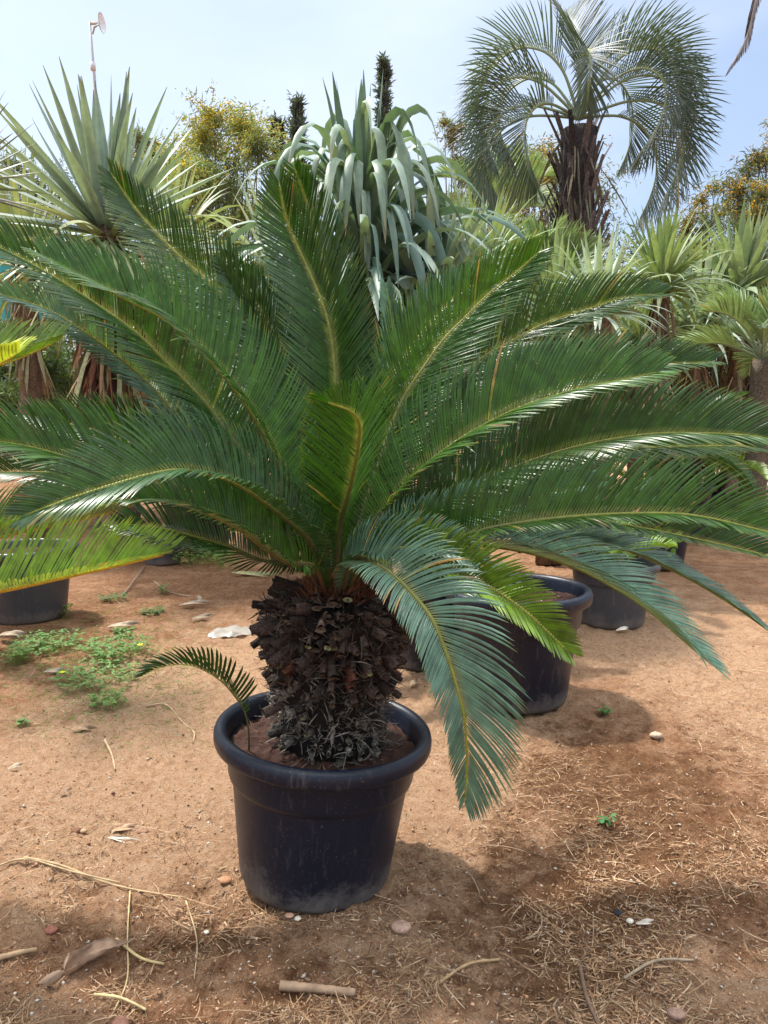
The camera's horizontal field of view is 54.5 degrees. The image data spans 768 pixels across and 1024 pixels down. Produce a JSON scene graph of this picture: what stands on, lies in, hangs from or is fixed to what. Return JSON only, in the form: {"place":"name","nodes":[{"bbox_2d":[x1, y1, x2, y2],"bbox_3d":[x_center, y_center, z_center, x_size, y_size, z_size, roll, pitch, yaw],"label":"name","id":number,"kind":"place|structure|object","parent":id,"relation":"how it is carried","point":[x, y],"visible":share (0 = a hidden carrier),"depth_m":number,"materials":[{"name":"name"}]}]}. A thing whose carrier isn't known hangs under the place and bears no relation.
{"place":"outdoors","nodes":[
{"label":"outdoors","id":0,"kind":"place"},
{"bbox_2d":[0,449,767,1023],"bbox_3d":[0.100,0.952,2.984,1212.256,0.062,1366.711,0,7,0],"label":"ground","id":1,"kind":"structure","parent":0,"point":[606,679],"depth_m":2.44,"materials":[{"name":"soil"}]},
{"bbox_2d":[0,630,26,635],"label":"dead leaf","id":2,"kind":"object","parent":1,"relation":"on","point":[14,633],"visible":0.99,"depth_m":4.47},
{"bbox_2d":[0,644,34,666],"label":"weed","id":3,"kind":"object","parent":1,"relation":"on","point":[15,655],"visible":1,"depth_m":4.00,"materials":[{"name":"green plant"}]},
{"bbox_2d":[0,947,36,960],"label":"stick","id":4,"kind":"object","parent":1,"relation":"on","point":[7,955],"visible":1,"depth_m":1.83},
{"bbox_2d":[16,717,30,725],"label":"weed","id":5,"kind":"object","parent":1,"relation":"on","point":[19,721],"visible":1,"depth_m":3.20,"materials":[{"name":"green plant"}]},
{"bbox_2d":[0,93,69,258],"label":"yucca","id":6,"kind":"object","parent":1,"relation":"on","point":[3,201],"visible":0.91,"depth_m":4.16,"materials":[{"name":"green plant"}]},
{"bbox_2d":[0,538,79,624],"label":"plant pot","id":7,"kind":"object","parent":1,"relation":"on","point":[42,603],"visible":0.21,"depth_m":4.80,"materials":[{"name":"plastic"}]},
{"bbox_2d":[0,145,84,349],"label":"tree","id":8,"kind":"object","parent":1,"relation":"on","point":[15,161],"visible":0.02,"depth_m":15.90,"materials":[{"name":"green plant"}]},
{"bbox_2d":[0,216,84,481],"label":"bush","id":9,"kind":"object","parent":1,"relation":"on","point":[45,332],"visible":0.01,"depth_m":11.56,"materials":[{"name":"green plant"}]},
{"bbox_2d":[6,628,85,654],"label":"weed","id":10,"kind":"object","parent":1,"relation":"on","point":[32,640],"visible":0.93,"depth_m":4.29,"materials":[{"name":"green plant"}]},
{"bbox_2d":[0,329,93,496],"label":"bush","id":11,"kind":"object","parent":1,"relation":"on","point":[59,369],"visible":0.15,"depth_m":8.88,"materials":[{"name":"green plant"}]},
{"bbox_2d":[0,248,101,528],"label":"shade net","id":12,"kind":"object","parent":1,"relation":"on","point":[3,268],"visible":0.03,"depth_m":8.76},
{"bbox_2d":[44,925,58,934],"bbox_3d":[-0.858,1.077,1.918,0.035,0.020,0.027,0,7,0],"label":"stone","id":13,"kind":"object","parent":1,"relation":"on","point":[51,930],"visible":1,"depth_m":1.91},
{"bbox_2d":[43,667,68,672],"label":"dead leaf","id":14,"kind":"object","parent":1,"relation":"on","point":[56,669],"visible":0.84,"depth_m":3.83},
{"bbox_2d":[0,858,119,882],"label":"stalk","id":15,"kind":"object","parent":1,"relation":"on","point":[52,865],"visible":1,"depth_m":2.17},
{"bbox_2d":[0,135,126,537],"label":"yucca","id":16,"kind":"object","parent":1,"relation":"on","point":[35,378],"visible":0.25,"depth_m":7.72,"materials":[{"name":"green plant"}]},
{"bbox_2d":[71,723,95,730],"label":"dead leaf","id":17,"kind":"object","parent":1,"relation":"on","point":[86,726],"visible":1,"depth_m":3.14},
{"bbox_2d":[38,937,130,988],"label":"dead leaf","id":18,"kind":"object","parent":1,"relation":"on","point":[84,955],"visible":1,"depth_m":1.81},
{"bbox_2d":[46,658,140,689],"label":"weed","id":19,"kind":"object","parent":1,"relation":"on","point":[89,676],"visible":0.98,"depth_m":3.74,"materials":[{"name":"green plant"}]},
{"bbox_2d":[89,12,105,94],"bbox_3d":[-9.369,-9.013,24.963,0.528,14.567,0.568,0,7,0],"label":"antenna mast","id":20,"kind":"object","parent":1,"relation":"on","point":[101,23],"visible":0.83,"depth_m":24.35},
{"bbox_2d":[23,856,185,898],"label":"stalk","id":21,"kind":"object","parent":1,"relation":"on","point":[73,869],"visible":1,"depth_m":2.12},
{"bbox_2d":[87,688,128,707],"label":"weed","id":22,"kind":"object","parent":1,"relation":"on","point":[104,701],"visible":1,"depth_m":3.43,"materials":[{"name":"green plant"}]},
{"bbox_2d":[103,739,115,769],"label":"twig","id":23,"kind":"object","parent":1,"relation":"on","point":[108,747],"visible":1,"depth_m":2.93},
{"bbox_2d":[97,592,127,600],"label":"weed","id":24,"kind":"object","parent":1,"relation":"on","point":[109,598],"visible":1,"depth_m":5.45,"materials":[{"name":"green plant"}]},
{"bbox_2d":[73,631,153,659],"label":"weed","id":25,"kind":"object","parent":1,"relation":"on","point":[94,645],"visible":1,"depth_m":4.12,"materials":[{"name":"green plant"}]},
{"bbox_2d":[93,993,146,1010],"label":"stalk","id":26,"kind":"object","parent":1,"relation":"on","point":[121,998],"visible":1,"depth_m":1.69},
{"bbox_2d":[111,1016,129,1023],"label":"stone","id":27,"kind":"object","parent":1,"relation":"on","point":[121,1020],"visible":1,"depth_m":1.62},
{"bbox_2d":[0,57,243,561],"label":"yucca","id":28,"kind":"object","parent":1,"relation":"on","point":[88,214],"visible":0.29,"depth_m":6.49,"materials":[{"name":"green plant"}]},
{"bbox_2d":[113,890,130,1010],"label":"stalk","id":29,"kind":"object","parent":1,"relation":"on","point":[127,951],"visible":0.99,"depth_m":1.83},
{"bbox_2d":[108,835,138,842],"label":"dead leaf","id":30,"kind":"object","parent":1,"relation":"on","point":[119,837],"visible":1,"depth_m":2.32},
{"bbox_2d":[112,626,135,636],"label":"weed","id":31,"kind":"object","parent":1,"relation":"on","point":[116,631],"visible":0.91,"depth_m":4.53,"materials":[{"name":"green plant"}]},
{"bbox_2d":[107,621,140,627],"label":"dead leaf","id":32,"kind":"object","parent":1,"relation":"on","point":[127,623],"visible":1,"depth_m":4.69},
{"bbox_2d":[112,823,137,831],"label":"dead leaf","id":33,"kind":"object","parent":1,"relation":"on","point":[128,826],"visible":0.99,"depth_m":2.38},
{"bbox_2d":[0,572,259,779],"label":"grass","id":34,"kind":"structure","parent":1,"relation":"on","point":[77,696],"depth_m":3.77,"materials":[{"name":"green plant"}]},
{"bbox_2d":[64,372,204,516],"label":"bush","id":35,"kind":"object","parent":1,"relation":"on","point":[138,513],"visible":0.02,"depth_m":9.48,"materials":[{"name":"green plant"}]},
{"bbox_2d":[115,937,164,964],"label":"stalk","id":36,"kind":"object","parent":1,"relation":"on","point":[127,948],"visible":0.87,"depth_m":1.82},
{"bbox_2d":[139,606,164,614],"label":"weed","id":37,"kind":"object","parent":1,"relation":"on","point":[152,609],"visible":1,"depth_m":5.13,"materials":[{"name":"green plant"}]},
{"bbox_2d":[128,117,199,354],"bbox_3d":[-5.413,-4.937,17.683,2.433,8.205,2.473,0,7,0],"label":"tree","id":38,"kind":"object","parent":1,"relation":"on","point":[139,135],"visible":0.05,"depth_m":16.87,"materials":[{"name":"green plant"}]},
{"bbox_2d":[142,526,185,565],"bbox_3d":[-2.080,0.318,6.987,0.466,0.327,0.460,0,7,0],"label":"plant pot","id":39,"kind":"object","parent":1,"relation":"on","point":[166,559],"visible":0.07,"depth_m":6.86,"materials":[{"name":"plastic"}]},
{"bbox_2d":[66,215,261,455],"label":"bush","id":40,"kind":"object","parent":1,"relation":"on","point":[217,319],"visible":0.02,"depth_m":11.02,"materials":[{"name":"green plant"}]},
{"bbox_2d":[79,133,249,525],"bbox_3d":[-2.398,-1.856,8.212,2.239,4.328,1.969,0,7,0],"label":"yucca","id":41,"kind":"object","parent":1,"relation":"on","point":[185,204],"visible":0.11,"depth_m":7.94,"materials":[{"name":"green plant"}]},
{"bbox_2d":[146,703,194,743],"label":"twig","id":42,"kind":"object","parent":1,"relation":"on","point":[175,714],"visible":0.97,"depth_m":3.35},
{"bbox_2d":[185,900,197,979],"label":"stalk","id":43,"kind":"object","parent":1,"relation":"on","point":[196,938],"visible":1,"depth_m":1.89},
{"bbox_2d":[172,498,210,555],"bbox_3d":[-1.899,0.142,7.469,0.528,0.555,0.521,0,7,0],"label":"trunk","id":44,"kind":"object","parent":1,"relation":"on","point":[186,539],"visible":0.01,"depth_m":7.31,"materials":[{"name":"plant"}]},
{"bbox_2d":[180,600,207,605],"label":"dead leaf","id":45,"kind":"object","parent":1,"relation":"on","point":[194,601],"visible":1,"depth_m":5.27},
{"bbox_2d":[169,541,232,566],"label":"weed","id":46,"kind":"object","parent":1,"relation":"on","point":[201,557],"visible":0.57,"depth_m":6.90,"materials":[{"name":"green plant"}]},
{"bbox_2d":[192,613,213,619],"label":"dead leaf","id":47,"kind":"object","parent":1,"relation":"on","point":[204,615],"visible":1,"depth_m":4.95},
{"bbox_2d":[185,515,228,555],"bbox_3d":[-1.780,0.204,7.477,0.590,0.414,0.583,0,7,0],"label":"plant pot","id":48,"kind":"object","parent":1,"relation":"on","point":[208,536],"visible":0.04,"depth_m":7.29,"materials":[{"name":"black plastic"}]},
{"bbox_2d":[127,79,290,447],"bbox_3d":[-3.399,-5.006,16.653,4.874,8.579,5.312,3,7,23],"label":"wattle tree","id":49,"kind":"object","parent":1,"relation":"on","point":[249,132],"visible":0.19,"depth_m":15.75,"materials":[{"name":"green plant"}]},
{"bbox_2d":[219,876,231,884],"bbox_3d":[-0.452,1.048,2.118,0.037,0.020,0.030,0,7,0],"label":"stone","id":50,"kind":"object","parent":1,"relation":"on","point":[224,880],"visible":1,"depth_m":2.11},
{"bbox_2d":[212,554,239,568],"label":"weed","id":51,"kind":"object","parent":1,"relation":"on","point":[219,563],"visible":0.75,"depth_m":6.65,"materials":[{"name":"green plant"}]},
{"bbox_2d":[208,625,250,637],"bbox_3d":[-0.946,0.740,4.633,0.260,0.040,0.280,0,7,0],"label":"stone","id":52,"kind":"object","parent":1,"relation":"on","point":[233,630],"visible":0.91,"depth_m":4.60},
{"bbox_2d":[184,165,303,565],"bbox_3d":[-0.988,-1.268,6.717,1.873,3.524,1.862,4,8,33],"label":"yucca","id":53,"kind":"object","parent":1,"relation":"on","point":[228,224],"visible":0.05,"depth_m":6.32,"materials":[{"name":"green plant"}]},
{"bbox_2d":[232,571,279,576],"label":"dead leaf","id":54,"kind":"object","parent":1,"relation":"on","point":[256,573],"visible":0.89,"depth_m":6.38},
{"bbox_2d":[262,110,289,197],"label":"tree","id":55,"kind":"object","parent":1,"relation":"on","point":[279,121],"visible":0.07,"depth_m":28.34,"materials":[{"name":"green plant"}]},
{"bbox_2d":[284,90,312,188],"bbox_3d":[-3.538,-9.805,30.964,1.794,14.721,1.816,0,7,0],"label":"cypress","id":56,"kind":"object","parent":1,"relation":"on","point":[296,122],"visible":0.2,"depth_m":30.14,"materials":[{"name":"green plant"}]},
{"bbox_2d":[279,980,355,996],"bbox_3d":[-0.151,1.083,1.692,0.173,0.036,0.025,0,7,0],"label":"stick","id":57,"kind":"object","parent":1,"relation":"on","point":[294,986],"visible":0.99,"depth_m":1.68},
{"bbox_2d":[213,690,431,914],"bbox_3d":[-0.187,0.826,2.153,0.618,0.448,0.610,4,7,0],"label":"plant pot","id":58,"kind":"object","parent":1,"relation":"on","point":[314,839],"visible":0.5,"depth_m":1.95,"materials":[{"name":"black plastic"}]},
{"bbox_2d":[133,645,256,750],"bbox_3d":[-0.491,0.512,1.940,0.308,0.375,0.104,-3,8,-26],"label":"cycad sucker","id":59,"kind":"object","parent":58,"relation":"in","point":[195,662],"visible":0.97,"depth_m":1.92,"materials":[{"name":"green plant"}]},
{"bbox_2d":[0,152,767,821],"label":"cycad","id":60,"kind":"object","parent":58,"relation":"in","point":[334,630],"visible":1,"depth_m":1.95,"materials":[{"name":"green plant"}]},
{"bbox_2d":[173,69,546,579],"bbox_3d":[-0.157,-1.260,5.501,2.637,3.800,2.663,-6,9,-42],"label":"yucca","id":61,"kind":"object","parent":1,"relation":"on","point":[356,170],"visible":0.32,"depth_m":4.98,"materials":[{"name":"green plant"}]},
{"bbox_2d":[0,596,767,1023],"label":"straw chaff","id":62,"kind":"object","parent":1,"relation":"on","point":[332,1008],"visible":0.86,"depth_m":1.90,"materials":[{"name":"plant"}]},
{"bbox_2d":[0,594,767,1023],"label":"straw","id":63,"kind":"object","parent":1,"relation":"on","point":[638,872],"visible":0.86,"depth_m":1.88,"materials":[{"name":"plant"}]},
{"bbox_2d":[0,596,767,1023],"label":"grit","id":64,"kind":"object","parent":1,"relation":"on","point":[522,996],"visible":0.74,"depth_m":1.94,"materials":[{"name":"gravel"}]},
{"bbox_2d":[371,50,396,237],"bbox_3d":[0.030,-10.586,31.004,1.466,16.265,1.510,6,9,42],"label":"cypress","id":65,"kind":"object","parent":1,"relation":"on","point":[384,68],"visible":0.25,"depth_m":30.02,"materials":[{"name":"green plant"}]},
{"bbox_2d":[390,920,411,933],"bbox_3d":[0.044,1.067,1.915,0.057,0.028,0.042,0,7,0],"label":"stone","id":66,"kind":"object","parent":1,"relation":"on","point":[400,926],"visible":1,"depth_m":1.90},
{"bbox_2d":[378,572,460,671],"bbox_3d":[0.250,0.594,4.049,0.621,0.436,0.613,0,7,0],"label":"plant pot","id":67,"kind":"object","parent":1,"relation":"on","point":[415,663],"visible":0.09,"depth_m":3.85,"materials":[{"name":"black plastic"}]},
{"bbox_2d":[331,460,563,610],"bbox_3d":[0.243,0.141,3.956,1.399,0.825,1.383,-6,9,-40],"label":"cycad","id":68,"kind":"object","parent":67,"relation":"in","point":[483,560],"visible":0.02,"depth_m":3.89,"materials":[{"name":"green plant"}]},
{"bbox_2d":[342,173,546,486],"bbox_3d":[0.397,-0.841,5.330,1.576,2.998,1.517,0,7,0],"label":"yucca","id":69,"kind":"object","parent":1,"relation":"on","point":[453,256],"visible":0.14,"depth_m":5.06,"materials":[{"name":"green plant"}]},
{"bbox_2d":[430,111,486,471],"bbox_3d":[1.673,-4.989,17.464,1.978,8.353,2.215,4,8,32],"label":"wattle tree","id":70,"kind":"object","parent":1,"relation":"on","point":[448,123],"visible":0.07,"depth_m":17.06,"materials":[{"name":"green plant"}]},
{"bbox_2d":[439,958,499,983],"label":"twig","id":71,"kind":"object","parent":1,"relation":"on","point":[446,977],"visible":1,"depth_m":1.77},
{"bbox_2d":[415,171,570,569],"bbox_3d":[0.854,-1.169,6.501,1.505,3.372,1.502,0,7,0],"label":"yucca","id":72,"kind":"object","parent":1,"relation":"on","point":[499,227],"visible":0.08,"depth_m":6.20,"materials":[{"name":"green plant"}]},
{"bbox_2d":[434,140,558,497],"bbox_3d":[1.595,-2.578,10.793,2.226,5.158,2.280,0,7,0],"label":"feather palm","id":73,"kind":"object","parent":1,"relation":"on","point":[538,172],"visible":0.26,"depth_m":10.27,"materials":[{"name":"green plant"}]},
{"bbox_2d":[444,573,592,713],"bbox_3d":[0.626,0.613,3.517,0.683,0.536,0.675,0,7,0],"label":"plant pot","id":74,"kind":"object","parent":1,"relation":"on","point":[542,670],"visible":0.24,"depth_m":3.29,"materials":[{"name":"black plastic"}]},
{"bbox_2d":[468,212,623,547],"bbox_3d":[1.518,-1.246,7.483,1.804,3.309,1.858,0,7,0],"label":"yucca","id":75,"kind":"object","parent":1,"relation":"on","point":[575,237],"visible":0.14,"depth_m":7.00,"materials":[{"name":"green plant"}]},
{"bbox_2d":[502,221,649,564],"bbox_3d":[1.568,-1.032,6.723,1.578,3.049,1.476,0,7,0],"label":"yucca","id":76,"kind":"object","parent":1,"relation":"on","point":[553,268],"visible":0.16,"depth_m":6.48,"materials":[{"name":"green plant"}]},
{"bbox_2d":[455,127,716,483],"bbox_3d":[3.564,-3.859,14.627,6.167,7.778,5.952,0,7,0],"label":"wattle tree","id":77,"kind":"object","parent":1,"relation":"on","point":[545,150],"visible":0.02,"depth_m":14.07,"materials":[{"name":"green plant"}]},
{"bbox_2d":[578,964,599,1023],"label":"twig","id":78,"kind":"object","parent":1,"relation":"on","point":[583,984],"visible":1,"depth_m":1.69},
{"bbox_2d":[448,0,731,521],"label":"feather palm","id":79,"kind":"object","parent":1,"relation":"on","point":[576,173],"visible":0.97,"depth_m":7.84,"materials":[{"name":"green plant"}]},
{"bbox_2d":[523,218,684,530],"bbox_3d":[1.829,-0.948,6.338,1.265,2.986,1.201,5,9,37],"label":"yucca","id":80,"kind":"object","parent":1,"relation":"on","point":[609,267],"visible":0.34,"depth_m":6.13,"materials":[{"name":"green plant"}]},
{"bbox_2d":[597,705,613,714],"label":"weed","id":81,"kind":"object","parent":1,"relation":"on","point":[607,710],"visible":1,"depth_m":3.36,"materials":[{"name":"green plant"}]},
{"bbox_2d":[597,813,615,824],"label":"weed","id":82,"kind":"object","parent":1,"relation":"on","point":[603,820],"visible":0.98,"depth_m":2.43,"materials":[{"name":"green plant"}]},
{"bbox_2d":[569,554,660,629],"bbox_3d":[1.500,0.523,4.896,0.590,0.414,0.583,0,7,0],"label":"plant pot","id":83,"kind":"object","parent":1,"relation":"on","point":[609,608],"visible":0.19,"depth_m":4.71,"materials":[{"name":"plastic"}]},
{"bbox_2d":[549,519,676,566],"bbox_3d":[1.499,0.220,4.917,0.818,0.309,0.714,-4,8,-28],"label":"cycad","id":84,"kind":"object","parent":83,"relation":"in","point":[658,543],"visible":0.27,"depth_m":4.82,"materials":[{"name":"green plant"}]},
{"bbox_2d":[636,918,652,923],"bbox_3d":[0.678,1.064,1.934,0.050,0.012,0.021,0,7,0],"label":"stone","id":85,"kind":"object","parent":1,"relation":"on","point":[645,921],"visible":1,"depth_m":1.93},
{"bbox_2d":[649,731,662,738],"bbox_3d":[1.130,0.927,3.092,0.043,0.028,0.043,-6,9,-41],"label":"stone","id":86,"kind":"object","parent":1,"relation":"on","point":[656,735],"visible":1,"depth_m":3.08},
{"bbox_2d":[623,958,693,979],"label":"twig","id":87,"kind":"object","parent":1,"relation":"on","point":[634,971],"visible":1,"depth_m":1.78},
{"bbox_2d":[627,516,695,569],"bbox_3d":[2.500,0.280,6.781,0.621,0.436,0.613,0,7,0],"label":"plant pot","id":88,"kind":"object","parent":1,"relation":"on","point":[681,550],"visible":0.09,"depth_m":6.58,"materials":[{"name":"black plastic"}]},
{"bbox_2d":[614,265,717,488],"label":"yucca","id":89,"kind":"object","parent":1,"relation":"on","point":[638,327],"visible":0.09,"depth_m":11.52,"materials":[{"name":"green plant"}]},
{"bbox_2d":[604,195,745,511],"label":"yucca","id":90,"kind":"object","parent":1,"relation":"on","point":[668,256],"visible":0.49,"depth_m":9.99,"materials":[{"name":"green plant"}]},
{"bbox_2d":[667,1007,685,1020],"bbox_3d":[0.640,1.100,1.633,0.039,0.024,0.036,0,7,0],"label":"stone","id":91,"kind":"object","parent":1,"relation":"on","point":[676,1014],"visible":1,"depth_m":1.62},
{"bbox_2d":[642,483,717,539],"bbox_3d":[3.300,-0.016,8.458,0.869,0.610,0.859,0,7,0],"label":"plant pot","id":92,"kind":"object","parent":1,"relation":"on","point":[705,500],"visible":0.11,"depth_m":8.13,"materials":[{"name":"black plastic"}]},
{"bbox_2d":[610,391,765,494],"bbox_3d":[3.331,-0.760,8.350,1.923,1.208,2.018,0,7,0],"label":"cycad","id":93,"kind":"object","parent":92,"relation":"in","point":[732,464],"visible":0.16,"depth_m":8.16,"materials":[{"name":"green plant"}]},
{"bbox_2d":[614,230,767,443],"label":"yucca","id":94,"kind":"object","parent":1,"relation":"on","point":[696,374],"visible":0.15,"depth_m":11.48,"materials":[{"name":"green plant"}]},
{"bbox_2d":[651,170,735,425],"bbox_3d":[6.104,-3.503,14.696,3.065,6.060,3.108,0,7,0],"label":"wattle tree","id":95,"kind":"object","parent":1,"relation":"on","point":[702,200],"visible":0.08,"depth_m":14.06,"materials":[{"name":"green plant"}]},
{"bbox_2d":[666,305,727,417],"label":"bush","id":96,"kind":"object","parent":1,"relation":"on","point":[715,380],"visible":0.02,"depth_m":14.31,"materials":[{"name":"green plant"}]},
{"bbox_2d":[666,119,767,492],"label":"wattle tree","id":97,"kind":"object","parent":1,"relation":"on","point":[759,197],"visible":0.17,"depth_m":12.26,"materials":[{"name":"green plant"}]},
{"bbox_2d":[668,281,767,529],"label":"yucca","id":98,"kind":"object","parent":1,"relation":"on","point":[748,315],"visible":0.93,"depth_m":8.84,"materials":[{"name":"green plant"}]},
{"bbox_2d":[670,197,767,492],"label":"yucca","id":99,"kind":"object","parent":1,"relation":"on","point":[750,251],"visible":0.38,"depth_m":11.40,"materials":[{"name":"green plant"}]},
{"bbox_2d":[704,492,740,529],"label":"plant pot","id":100,"kind":"object","parent":1,"relation":"on","point":[724,493],"visible":0.15,"depth_m":9.00,"materials":[{"name":"black plastic"}]},
{"bbox_2d":[659,430,767,493],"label":"cycad","id":101,"kind":"object","parent":100,"relation":"in","point":[754,465],"visible":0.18,"depth_m":9.05,"materials":[{"name":"green plant"}]},
{"bbox_2d":[705,190,767,256],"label":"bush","id":102,"kind":"object","parent":1,"relation":"on","point":[734,225],"visible":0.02,"depth_m":13.90,"materials":[{"name":"green plant"}]},
{"bbox_2d":[725,0,760,76],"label":"feather palm","id":103,"kind":"object","parent":1,"relation":"on","point":[751,18],"visible":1,"depth_m":4.29,"materials":[{"name":"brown plant"}]},
{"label":"plant pot","id":104,"kind":"object","parent":1,"relation":"on","visible":0},
{"bbox_2d":[532,474,710,582],"bbox_3d":[1.714,0.065,5.525,1.217,0.717,1.202,0,7,0],"label":"cycad","id":105,"kind":"object","parent":104,"relation":"in","point":[624,520],"visible":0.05,"depth_m":5.47,"materials":[{"name":"green plant"}]},
{"bbox_2d":[629,516,688,556],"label":"weed","id":106,"kind":"object","parent":104,"relation":"on","point":[673,550],"visible":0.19,"depth_m":5.36,"materials":[{"name":"green plant"}]},
{"bbox_2d":[0,0,767,389],"label":"sky","id":107,"kind":"structure","parent":0,"point":[255,51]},
{"bbox_2d":[462,261,675,442],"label":"bush","id":108,"kind":"object","parent":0,"point":[624,394],"visible":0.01,"depth_m":11.77,"materials":[{"name":"green plant"}]},
{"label":"plant pot","id":109,"kind":"object","parent":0,"visible":0},
{"bbox_2d":[0,313,185,592],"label":"cycad","id":110,"kind":"object","parent":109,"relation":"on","point":[13,350],"visible":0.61,"depth_m":1.98,"materials":[{"name":"green plant"}]},
{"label":"plant pot","id":111,"kind":"object","parent":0,"visible":0},
{"bbox_2d":[494,439,630,478],"bbox_3d":[2.011,-0.559,8.558,1.635,0.926,1.567,4,8,29],"label":"cycad","id":112,"kind":"object","parent":111,"relation":"in","point":[622,472],"depth_m":8.39,"materials":[{"name":"green plant"}]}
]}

